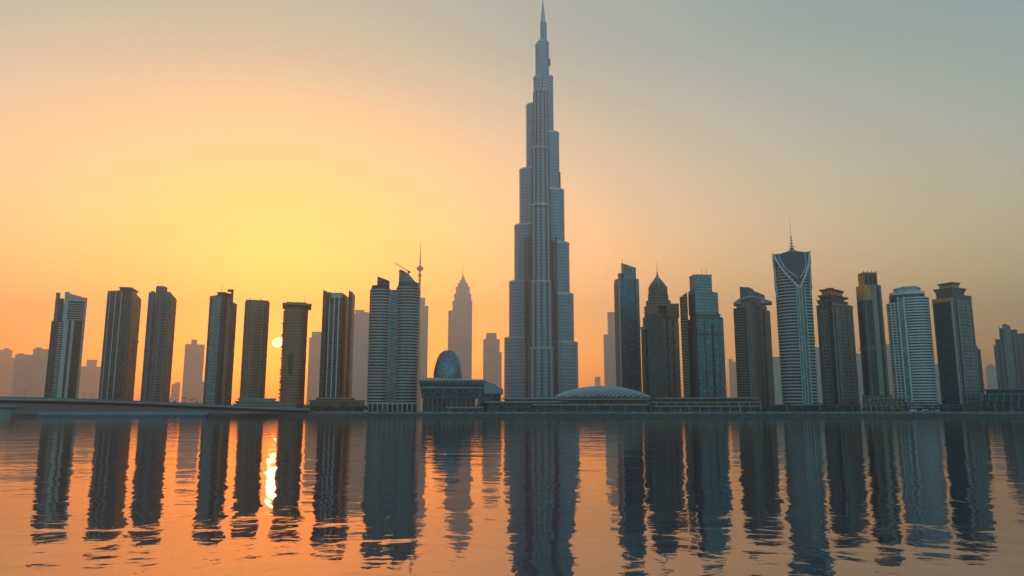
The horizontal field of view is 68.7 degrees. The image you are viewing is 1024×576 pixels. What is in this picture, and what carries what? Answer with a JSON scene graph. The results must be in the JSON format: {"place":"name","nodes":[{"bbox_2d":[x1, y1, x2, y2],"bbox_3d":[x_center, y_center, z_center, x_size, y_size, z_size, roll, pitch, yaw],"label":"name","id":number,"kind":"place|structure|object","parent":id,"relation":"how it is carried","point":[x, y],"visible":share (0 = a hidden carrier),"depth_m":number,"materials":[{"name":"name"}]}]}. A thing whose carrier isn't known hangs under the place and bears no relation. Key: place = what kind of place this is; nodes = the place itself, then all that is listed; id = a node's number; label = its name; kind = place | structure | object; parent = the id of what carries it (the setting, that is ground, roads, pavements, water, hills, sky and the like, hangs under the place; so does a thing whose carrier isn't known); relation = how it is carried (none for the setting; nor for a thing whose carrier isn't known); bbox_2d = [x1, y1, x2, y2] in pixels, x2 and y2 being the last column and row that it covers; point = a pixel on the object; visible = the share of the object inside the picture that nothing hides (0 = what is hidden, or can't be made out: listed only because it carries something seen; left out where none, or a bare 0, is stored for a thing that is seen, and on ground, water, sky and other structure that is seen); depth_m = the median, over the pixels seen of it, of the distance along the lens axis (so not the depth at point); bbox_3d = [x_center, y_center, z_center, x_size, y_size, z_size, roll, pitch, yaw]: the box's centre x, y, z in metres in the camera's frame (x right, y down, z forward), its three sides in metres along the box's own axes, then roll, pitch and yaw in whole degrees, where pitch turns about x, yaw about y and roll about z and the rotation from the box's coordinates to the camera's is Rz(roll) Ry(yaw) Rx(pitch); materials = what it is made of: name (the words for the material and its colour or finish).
{"place":"outdoors","nodes":[
{"label":"outdoors","id":0,"kind":"place"},
{"bbox_2d":[0,348,14,396],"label":"distant block","id":1,"kind":"structure","parent":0,"point":[7,360],"depth_m":6579.48,"materials":[{"name":"concrete"}]},
{"bbox_2d":[11,347,48,396],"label":"distant twin block","id":2,"kind":"structure","parent":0,"point":[29,374],"depth_m":4476.09,"materials":[{"name":"concrete"}]},
{"bbox_2d":[78,360,100,398],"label":"distant shouldered block","id":3,"kind":"structure","parent":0,"point":[89,380],"depth_m":5761.54,"materials":[{"name":"concrete"}]},
{"bbox_2d":[0,403,256,412],"bbox_3d":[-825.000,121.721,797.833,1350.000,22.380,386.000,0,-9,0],"label":"bank","id":4,"kind":"structure","parent":0,"point":[31,408],"depth_m":645.04,"materials":[{"name":"grey concrete"}]},
{"bbox_2d":[170,382,180,401],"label":"distant low block","id":5,"kind":"structure","parent":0,"point":[175,391],"depth_m":5944.83,"materials":[{"name":"concrete"}]},
{"bbox_2d":[181,339,204,402],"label":"distant capped tower","id":6,"kind":"structure","parent":0,"point":[193,370],"depth_m":4576.68,"materials":[{"name":"concrete"}]},
{"bbox_2d":[201,382,203,403],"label":"distant side block","id":7,"kind":"structure","parent":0,"point":[202,392],"depth_m":5349.73,"materials":[{"name":"concrete"}]},
{"bbox_2d":[306,325,320,405],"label":"distant plain tower","id":8,"kind":"structure","parent":0,"point":[313,375],"depth_m":4181.77,"materials":[{"name":"concrete"}]},
{"bbox_2d":[352,310,369,411],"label":"distant ragged tower","id":9,"kind":"structure","parent":0,"point":[360,359],"depth_m":3392.08,"materials":[{"name":"concrete"}]},
{"bbox_2d":[416,242,423,411],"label":"telecom tower","id":10,"kind":"structure","parent":0,"point":[419,268],"depth_m":3009.58,"materials":[{"name":"concrete"}]},
{"bbox_2d":[420,298,428,411],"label":"distant slab","id":11,"kind":"structure","parent":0,"point":[424,342],"depth_m":3808.41,"materials":[{"name":"concrete"}]},
{"bbox_2d":[448,275,472,378],"bbox_3d":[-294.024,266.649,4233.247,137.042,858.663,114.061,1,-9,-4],"label":"distant spired tower","id":12,"kind":"structure","parent":0,"point":[460,329],"depth_m":4188.86,"materials":[{"name":"concrete"}]},
{"bbox_2d":[419,377,502,411],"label":"glass hall","id":13,"kind":"structure","parent":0,"point":[439,394],"depth_m":731.92,"materials":[{"name":"concrete"}]},
{"bbox_2d":[433,350,461,378],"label":"egg shaped pavilion","id":14,"kind":"structure","parent":13,"relation":"on","point":[447,365],"depth_m":806.06,"materials":[{"name":"blue glass"}]},
{"bbox_2d":[483,331,501,400],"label":"distant tapered tower","id":15,"kind":"structure","parent":0,"point":[492,363],"depth_m":4589.39,"materials":[{"name":"concrete"}]},
{"bbox_2d":[0,417,1023,575],"bbox_3d":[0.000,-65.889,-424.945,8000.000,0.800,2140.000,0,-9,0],"label":"water","id":16,"kind":"structure","parent":0,"point":[511,496],"depth_m":35.91,"materials":[{"name":"orange liquid"}]},
{"bbox_2d":[37,412,212,416],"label":"bridge abutment","id":17,"kind":"object","parent":16,"relation":"in","point":[123,414],"visible":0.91,"depth_m":581.19,"materials":[{"name":"concrete"}]},
{"bbox_2d":[0,397,309,418],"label":"road bridge","id":18,"kind":"structure","parent":16,"relation":"in","point":[6,411],"depth_m":499.43,"materials":[{"name":"concrete"}]},
{"bbox_2d":[13,414,1023,416],"bbox_3d":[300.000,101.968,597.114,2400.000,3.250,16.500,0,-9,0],"label":"quay wall","id":19,"kind":"structure","parent":16,"relation":"in","point":[600,415],"depth_m":591.49,"materials":[{"name":"concrete"}]},
{"bbox_2d":[0,0,1023,407],"label":"sky","id":20,"kind":"structure","parent":0,"point":[278,152],"materials":[{"name":"orange"}]},
{"bbox_2d":[14,413,1023,413],"bbox_3d":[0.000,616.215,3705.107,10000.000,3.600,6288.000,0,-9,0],"label":"ground","id":21,"kind":"structure","parent":0,"point":[600,413],"depth_m":603.58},
{"bbox_2d":[44,292,86,397],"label":"framed tower","id":22,"kind":"structure","parent":21,"relation":"on","point":[63,371],"depth_m":954.89,"materials":[{"name":"stone"}]},
{"bbox_2d":[98,287,140,399],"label":"slab tower","id":23,"kind":"structure","parent":21,"relation":"on","point":[120,344],"depth_m":954.89,"materials":[{"name":"stone"}]},
{"bbox_2d":[140,286,176,401],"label":"ribbed tower","id":24,"kind":"structure","parent":21,"relation":"on","point":[158,349],"depth_m":964.82,"materials":[{"name":"concrete"}]},
{"bbox_2d":[203,289,236,404],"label":"teal faced tower","id":25,"kind":"structure","parent":21,"relation":"on","point":[219,364],"depth_m":956.50,"materials":[{"name":"glass"}]},
{"bbox_2d":[239,298,269,397],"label":"speckled tower","id":26,"kind":"structure","parent":21,"relation":"on","point":[254,351],"depth_m":944.82,"materials":[{"name":"brown stone"}]},
{"bbox_2d":[233,398,296,407],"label":"stepped terrace","id":27,"kind":"structure","parent":21,"relation":"on","point":[269,402],"depth_m":690.73,"materials":[{"name":"stone"}]},
{"bbox_2d":[278,302,311,407],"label":"curved balcony tower","id":28,"kind":"structure","parent":21,"relation":"on","point":[293,353],"depth_m":931.54,"materials":[{"name":"beige concrete"}]},
{"bbox_2d":[319,290,354,397],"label":"bladed tower","id":29,"kind":"structure","parent":21,"relation":"on","point":[336,353],"depth_m":935.66,"materials":[{"name":"grey stone"}]},
{"bbox_2d":[309,398,365,411],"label":"podium hall","id":30,"kind":"structure","parent":21,"relation":"on","point":[335,402],"depth_m":752.92,"materials":[{"name":"grey concrete"}]},
{"bbox_2d":[366,269,419,411],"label":"twin lobed tower","id":31,"kind":"structure","parent":21,"relation":"on","point":[393,353],"depth_m":823.46,"materials":[{"name":"stone"}]},
{"bbox_2d":[485,398,567,411],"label":"curved roof mall","id":32,"kind":"structure","parent":21,"relation":"on","point":[515,404],"depth_m":718.42,"materials":[{"name":"concrete"}]},
{"bbox_2d":[595,377,600,385],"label":"distant stub","id":33,"kind":"object","parent":21,"relation":"on","point":[597,381],"visible":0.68,"depth_m":5958.18,"materials":[{"name":"concrete"}]},
{"bbox_2d":[646,397,761,411],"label":"tan roof mall","id":34,"kind":"structure","parent":21,"relation":"on","point":[716,404],"depth_m":717.03,"materials":[{"name":"concrete"}]},
{"bbox_2d":[772,225,818,404],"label":"spired chevron tower","id":35,"kind":"structure","parent":21,"relation":"on","point":[794,307],"depth_m":865.46,"materials":[{"name":"glass"}]},
{"bbox_2d":[764,405,860,411],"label":"dark podium","id":36,"kind":"object","parent":21,"relation":"on","point":[794,410],"visible":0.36,"depth_m":812.58,"materials":[{"name":"stone"}]},
{"bbox_2d":[864,398,908,411],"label":"brown podium","id":37,"kind":"object","parent":21,"relation":"on","point":[890,403],"visible":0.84,"depth_m":792.50,"materials":[{"name":"concrete"}]},
{"bbox_2d":[938,404,985,411],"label":"podium","id":38,"kind":"object","parent":21,"relation":"on","point":[949,407],"visible":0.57,"depth_m":780.99,"materials":[{"name":"concrete"}]},
{"bbox_2d":[976,346,984,400],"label":"stepped annex","id":39,"kind":"object","parent":21,"relation":"on","point":[980,369],"visible":0.29,"depth_m":955.97,"materials":[{"name":"concrete"}]},
{"bbox_2d":[504,0,578,400],"bbox_3d":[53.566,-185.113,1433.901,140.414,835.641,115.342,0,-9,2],"label":"stepped skyscraper","id":40,"kind":"structure","parent":0,"point":[540,352],"depth_m":1399.67,"materials":[{"name":"silver metal"}]},
{"bbox_2d":[532,398,649,411],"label":"mall building","id":41,"kind":"structure","parent":0,"point":[599,405],"depth_m":694.81,"materials":[{"name":"grey concrete"}]},
{"bbox_2d":[554,386,649,411],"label":"lattice dome hall","id":42,"kind":"structure","parent":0,"point":[597,392],"depth_m":790.08,"materials":[{"name":"metal"}]},
{"bbox_2d":[603,312,615,386],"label":"distant paired tower","id":43,"kind":"structure","parent":0,"point":[609,362],"depth_m":3798.47,"materials":[{"name":"concrete"}]},
{"bbox_2d":[614,258,641,391],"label":"slanted crown tower","id":44,"kind":"structure","parent":0,"point":[627,331],"depth_m":990.54,"materials":[{"name":"grey glass"}]},
{"bbox_2d":[640,272,680,411],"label":"domed tower","id":45,"kind":"structure","parent":0,"point":[661,373],"depth_m":913.54,"materials":[{"name":"stone"}]},
{"bbox_2d":[680,271,726,397],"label":"offset block tower","id":46,"kind":"structure","parent":0,"point":[703,353],"depth_m":887.89,"materials":[{"name":"teal glass"}]},
{"bbox_2d":[728,359,737,396],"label":"distant thin tower","id":47,"kind":"structure","parent":0,"point":[733,378],"depth_m":4772.96,"materials":[{"name":"concrete"}]},
{"bbox_2d":[733,287,774,411],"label":"winged roof tower","id":48,"kind":"structure","parent":0,"point":[753,350],"depth_m":913.53,"materials":[{"name":"stone"}]},
{"bbox_2d":[773,357,782,404],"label":"distant banded block","id":49,"kind":"structure","parent":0,"point":[777,380],"depth_m":2532.82,"materials":[{"name":"concrete"}]},
{"bbox_2d":[815,347,822,404],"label":"distant tall block","id":50,"kind":"structure","parent":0,"point":[819,387],"depth_m":2534.14,"materials":[{"name":"concrete"}]},
{"bbox_2d":[816,288,859,404],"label":"pagoda roof tower","id":51,"kind":"structure","parent":0,"point":[837,353],"depth_m":912.38,"materials":[{"name":"stone"}]},
{"bbox_2d":[856,354,863,411],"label":"distant grey block","id":52,"kind":"structure","parent":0,"point":[860,377],"depth_m":2701.59,"materials":[{"name":"concrete"}]},
{"bbox_2d":[856,271,892,411],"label":"copper topped tower","id":53,"kind":"structure","parent":0,"point":[872,348],"depth_m":886.74,"materials":[{"name":"grey glass"}]},
{"bbox_2d":[886,344,894,397],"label":"distant brown block","id":54,"kind":"structure","parent":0,"point":[890,377],"depth_m":2538.49,"materials":[{"name":"concrete"}]},
{"bbox_2d":[886,286,939,411],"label":"white balcony tower","id":55,"kind":"structure","parent":0,"point":[911,344],"depth_m":871.08,"materials":[{"name":"stone"}]},
{"bbox_2d":[934,364,941,403],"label":"skyscraper","id":56,"kind":"structure","parent":0,"point":[938,392],"depth_m":2699.82,"materials":[{"name":"concrete"}]},
{"bbox_2d":[932,282,981,403],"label":"dark broad tower","id":57,"kind":"structure","parent":0,"point":[959,378],"depth_m":858.72,"materials":[{"name":"glass"}]},
{"bbox_2d":[985,364,997,388],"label":"distant right block","id":58,"kind":"structure","parent":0,"point":[991,377],"depth_m":3976.02,"materials":[{"name":"concrete"}]},
{"bbox_2d":[979,388,1023,411],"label":"terminal building","id":59,"kind":"structure","parent":0,"point":[1005,398],"depth_m":802.43,"materials":[{"name":"concrete"}]},
{"bbox_2d":[993,324,1023,388],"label":"stepped edge tower","id":60,"kind":"structure","parent":0,"point":[1009,353],"depth_m":1505.14,"materials":[{"name":"stone"}]},
{"bbox_3d":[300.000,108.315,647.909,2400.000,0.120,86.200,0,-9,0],"label":"promenade","id":61,"kind":"structure","parent":0,"visible":0},
{"bbox_2d":[445,407,481,411],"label":"quay kiosk","id":62,"kind":"object","parent":61,"relation":"on","point":[464,409],"visible":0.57,"depth_m":681.86,"materials":[{"name":"concrete"}]},
{"bbox_2d":[228,412,1020,412],"bbox_3d":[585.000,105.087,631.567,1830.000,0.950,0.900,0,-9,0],"label":"parapet wall","id":63,"kind":"structure","parent":61,"relation":"on","point":[638,412],"depth_m":631.33,"materials":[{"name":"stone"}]}
]}

